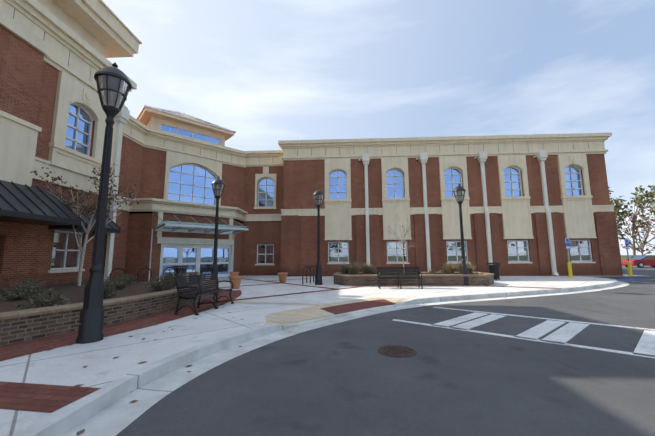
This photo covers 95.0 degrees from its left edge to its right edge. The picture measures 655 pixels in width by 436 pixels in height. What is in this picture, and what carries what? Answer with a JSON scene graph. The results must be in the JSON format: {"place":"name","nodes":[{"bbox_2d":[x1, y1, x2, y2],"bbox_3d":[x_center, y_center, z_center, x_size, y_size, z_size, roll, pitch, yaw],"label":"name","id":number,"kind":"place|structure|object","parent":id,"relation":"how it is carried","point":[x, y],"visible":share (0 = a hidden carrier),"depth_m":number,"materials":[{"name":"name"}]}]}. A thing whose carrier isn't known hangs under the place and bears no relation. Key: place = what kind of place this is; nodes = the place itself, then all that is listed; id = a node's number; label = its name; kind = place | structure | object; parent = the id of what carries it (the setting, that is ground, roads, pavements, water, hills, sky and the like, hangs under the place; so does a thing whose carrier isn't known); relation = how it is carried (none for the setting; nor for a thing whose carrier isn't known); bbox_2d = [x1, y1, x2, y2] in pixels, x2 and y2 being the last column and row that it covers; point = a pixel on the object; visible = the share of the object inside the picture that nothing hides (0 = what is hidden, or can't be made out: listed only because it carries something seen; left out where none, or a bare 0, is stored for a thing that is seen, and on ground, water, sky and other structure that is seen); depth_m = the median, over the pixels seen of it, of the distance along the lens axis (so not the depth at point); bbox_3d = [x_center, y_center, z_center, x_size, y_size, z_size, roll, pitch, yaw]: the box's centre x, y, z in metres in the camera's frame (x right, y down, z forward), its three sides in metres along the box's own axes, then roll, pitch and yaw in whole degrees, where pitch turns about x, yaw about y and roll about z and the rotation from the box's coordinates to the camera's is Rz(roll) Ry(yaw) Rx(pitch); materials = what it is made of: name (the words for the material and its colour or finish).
{"place":"outdoors","nodes":[
{"label":"outdoors","id":0,"kind":"place"},
{"bbox_2d":[0,274,652,435],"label":"pavement","id":1,"kind":"structure","parent":0,"point":[41,394],"depth_m":4.87,"materials":[{"name":"concrete"}]},
{"bbox_2d":[76,62,131,343],"bbox_3d":[-3.926,-0.441,5.260,0.570,4.960,0.570,2,-8,-14],"label":"lamp post","id":2,"kind":"object","parent":1,"relation":"on","point":[114,85],"visible":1,"depth_m":5.19,"materials":[{"name":"black metal"}]},
{"bbox_2d":[0,280,215,345],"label":"planter","id":3,"kind":"object","parent":1,"relation":"on","point":[134,300],"visible":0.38,"depth_m":6.24,"materials":[{"name":"brick"}]},
{"bbox_2d":[30,162,140,285],"bbox_3d":[-8.701,0.009,11.373,3.152,4.952,3.205,3,-8,-21],"label":"tree","id":4,"kind":"object","parent":3,"relation":"on","point":[76,206],"visible":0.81,"depth_m":11.02,"materials":[{"name":"plant"}]},
{"bbox_2d":[109,268,125,279],"bbox_3d":[-9.447,2.699,13.512,0.670,0.887,0.114,6,-10,-42],"label":"bike rack","id":5,"kind":"object","parent":1,"relation":"on","point":[115,269],"visible":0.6,"depth_m":13.46,"materials":[{"name":"black metal"}]},
{"bbox_2d":[137,267,151,281],"bbox_3d":[-8.661,2.785,14.219,0.670,0.887,0.114,6,-10,-42],"label":"bike rack","id":6,"kind":"object","parent":1,"relation":"on","point":[144,268],"visible":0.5,"depth_m":14.24,"materials":[{"name":"black metal"}]},
{"bbox_2d":[172,265,188,275],"bbox_3d":[-7.143,2.782,14.547,0.780,0.960,0.780,-1,-7,3],"label":"trash can","id":7,"kind":"object","parent":1,"relation":"on","point":[182,269],"visible":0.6,"depth_m":14.37,"materials":[{"name":"black metal"}]},
{"bbox_2d":[174,273,233,314],"bbox_3d":[-3.213,1.973,8.019,0.655,0.894,1.850,-2,-7,10],"label":"bench","id":8,"kind":"object","parent":1,"relation":"on","point":[195,287],"visible":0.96,"depth_m":7.91,"materials":[{"name":"black metal"}]},
{"bbox_2d":[211,176,224,289],"bbox_3d":[-4.660,0.577,12.585,0.570,4.810,0.570,-1,-7,3],"label":"street lamp","id":9,"kind":"object","parent":1,"relation":"on","point":[218,184],"visible":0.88,"depth_m":12.60,"materials":[{"name":"black metal"}]},
{"bbox_2d":[230,272,238,275],"bbox_3d":[-5.395,3.377,17.412,0.523,0.489,0.522,-1,-7,3],"label":"pot","id":10,"kind":"object","parent":1,"relation":"on","point":[234,273],"visible":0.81,"depth_m":17.23,"materials":[{"name":"ceramic"}]},
{"bbox_2d":[228,276,241,288],"bbox_3d":[-3.967,2.769,12.926,0.578,0.541,0.578,-1,-7,3],"label":"pot","id":11,"kind":"object","parent":1,"relation":"on","point":[236,281],"visible":0.94,"depth_m":12.74,"materials":[{"name":"ceramic"}]},
{"bbox_2d":[278,272,287,282],"bbox_3d":[-2.368,3.152,15.876,0.550,0.515,0.550,-1,-7,3],"label":"pot","id":12,"kind":"object","parent":1,"relation":"on","point":[282,276],"visible":1,"depth_m":15.70,"materials":[{"name":"ceramic"}]},
{"bbox_2d":[302,266,310,283],"bbox_3d":[-1.055,2.863,15.140,0.114,0.887,0.670,-6,-9,37],"label":"bike rack","id":13,"kind":"object","parent":1,"relation":"on","point":[302,274],"visible":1,"depth_m":15.15,"materials":[{"name":"black metal"}]},
{"bbox_2d":[306,265,313,282],"bbox_3d":[-0.916,2.963,15.928,0.114,0.887,0.670,-6,-9,37],"label":"bike rack","id":14,"kind":"object","parent":1,"relation":"on","point":[313,273],"visible":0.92,"depth_m":15.94,"materials":[{"name":"black metal"}]},
{"bbox_2d":[313,188,323,284],"bbox_3d":[-0.441,0.847,14.863,0.570,4.810,0.570,-1,-7,3],"label":"street lamp","id":15,"kind":"object","parent":1,"relation":"on","point":[318,195],"visible":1,"depth_m":14.82,"materials":[{"name":"black metal"}]},
{"bbox_2d":[377,267,422,288],"bbox_3d":[3.088,2.565,12.900,1.850,0.894,0.655,-1,-7,3],"label":"bench","id":16,"kind":"object","parent":1,"relation":"on","point":[386,273],"visible":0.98,"depth_m":13.11,"materials":[{"name":"black metal"}]},
{"bbox_2d":[333,272,493,285],"bbox_3d":[4.196,3.023,15.058,7.844,0.495,2.547,-1,-7,3],"label":"planter","id":17,"kind":"object","parent":1,"relation":"on","point":[453,279],"visible":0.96,"depth_m":13.86,"materials":[{"name":"brick"}]},
{"bbox_2d":[387,200,419,271],"bbox_3d":[3.882,0.943,15.325,1.542,3.973,1.497,-5,-8,30],"label":"tree","id":18,"kind":"object","parent":17,"relation":"on","point":[403,242],"visible":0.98,"depth_m":15.34,"materials":[{"name":"plant"}]},
{"bbox_2d":[453,184,468,285],"bbox_3d":[6.330,0.719,14.137,0.570,4.810,0.570,-1,-7,3],"label":"street lamp","id":19,"kind":"object","parent":1,"relation":"on","point":[459,192],"visible":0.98,"depth_m":14.13,"materials":[{"name":"black metal"}]},
{"bbox_2d":[486,263,501,279],"bbox_3d":[9.396,3.000,16.922,0.780,0.960,0.780,-1,-7,3],"label":"trash can","id":20,"kind":"object","parent":1,"relation":"on","point":[493,268],"visible":0.94,"depth_m":16.70,"materials":[{"name":"black metal"}]},
{"bbox_2d":[565,237,572,277],"bbox_3d":[14.667,2.389,18.228,0.225,2.450,0.218,-5,-9,35],"label":"accessible parking sign","id":21,"kind":"object","parent":1,"relation":"on","point":[567,242],"visible":1,"depth_m":18.23,"materials":[{"name":"yellow plastic"}]},
{"bbox_2d":[624,238,632,275],"bbox_3d":[19.631,2.535,19.575,0.218,2.450,0.225,-7,-10,40],"label":"accessible parking sign","id":22,"kind":"object","parent":1,"relation":"on","point":[627,247],"visible":1,"depth_m":19.56,"materials":[{"name":"yellow plastic"}]},
{"bbox_2d":[102,0,654,254],"label":"sky","id":23,"kind":"structure","parent":0,"point":[268,72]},
{"bbox_2d":[116,255,654,435],"bbox_3d":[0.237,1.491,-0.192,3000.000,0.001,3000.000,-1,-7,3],"label":"road","id":24,"kind":"structure","parent":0,"point":[345,378],"depth_m":3.65,"materials":[{"name":"grey asphalt"}]},
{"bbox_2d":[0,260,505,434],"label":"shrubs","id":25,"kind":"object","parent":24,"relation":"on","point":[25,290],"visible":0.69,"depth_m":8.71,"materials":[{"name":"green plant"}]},
{"bbox_2d":[0,0,622,289],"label":"building","id":26,"kind":"structure","parent":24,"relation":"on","point":[530,203],"depth_m":20.26,"materials":[{"name":"brick"}]},
{"bbox_2d":[378,345,416,357],"bbox_3d":[1.106,2.109,4.783,0.610,0.024,0.610,-1,-7,3],"label":"manhole cover","id":27,"kind":"object","parent":24,"relation":"on","point":[399,351],"visible":1,"depth_m":4.74,"materials":[{"name":"orange metal"}]},
{"bbox_2d":[393,279,654,357],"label":"road markings","id":28,"kind":"object","parent":24,"relation":"on","point":[564,334],"visible":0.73,"depth_m":6.10,"materials":[{"name":"paint"}]},
{"bbox_2d":[608,187,644,234],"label":"tree","id":29,"kind":"object","parent":24,"relation":"on","point":[621,216],"visible":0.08,"depth_m":63.68,"materials":[{"name":"green plant"}]},
{"bbox_2d":[610,184,654,255],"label":"tree","id":30,"kind":"object","parent":24,"relation":"on","point":[639,198],"visible":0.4,"depth_m":54.97,"materials":[{"name":"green plant"}]},
{"bbox_2d":[616,203,654,255],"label":"tree","id":31,"kind":"object","parent":24,"relation":"on","point":[634,224],"visible":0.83,"depth_m":45.67,"materials":[{"name":"brown plant"}]},
{"bbox_2d":[618,215,654,250],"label":"tree","id":32,"kind":"object","parent":24,"relation":"on","point":[636,235],"visible":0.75,"depth_m":45.42,"materials":[{"name":"brown plant"}]},
{"bbox_2d":[621,256,654,267],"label":"red car","id":33,"kind":"object","parent":24,"relation":"on","point":[640,261],"visible":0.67,"depth_m":35.05,"materials":[{"name":"red metal"}]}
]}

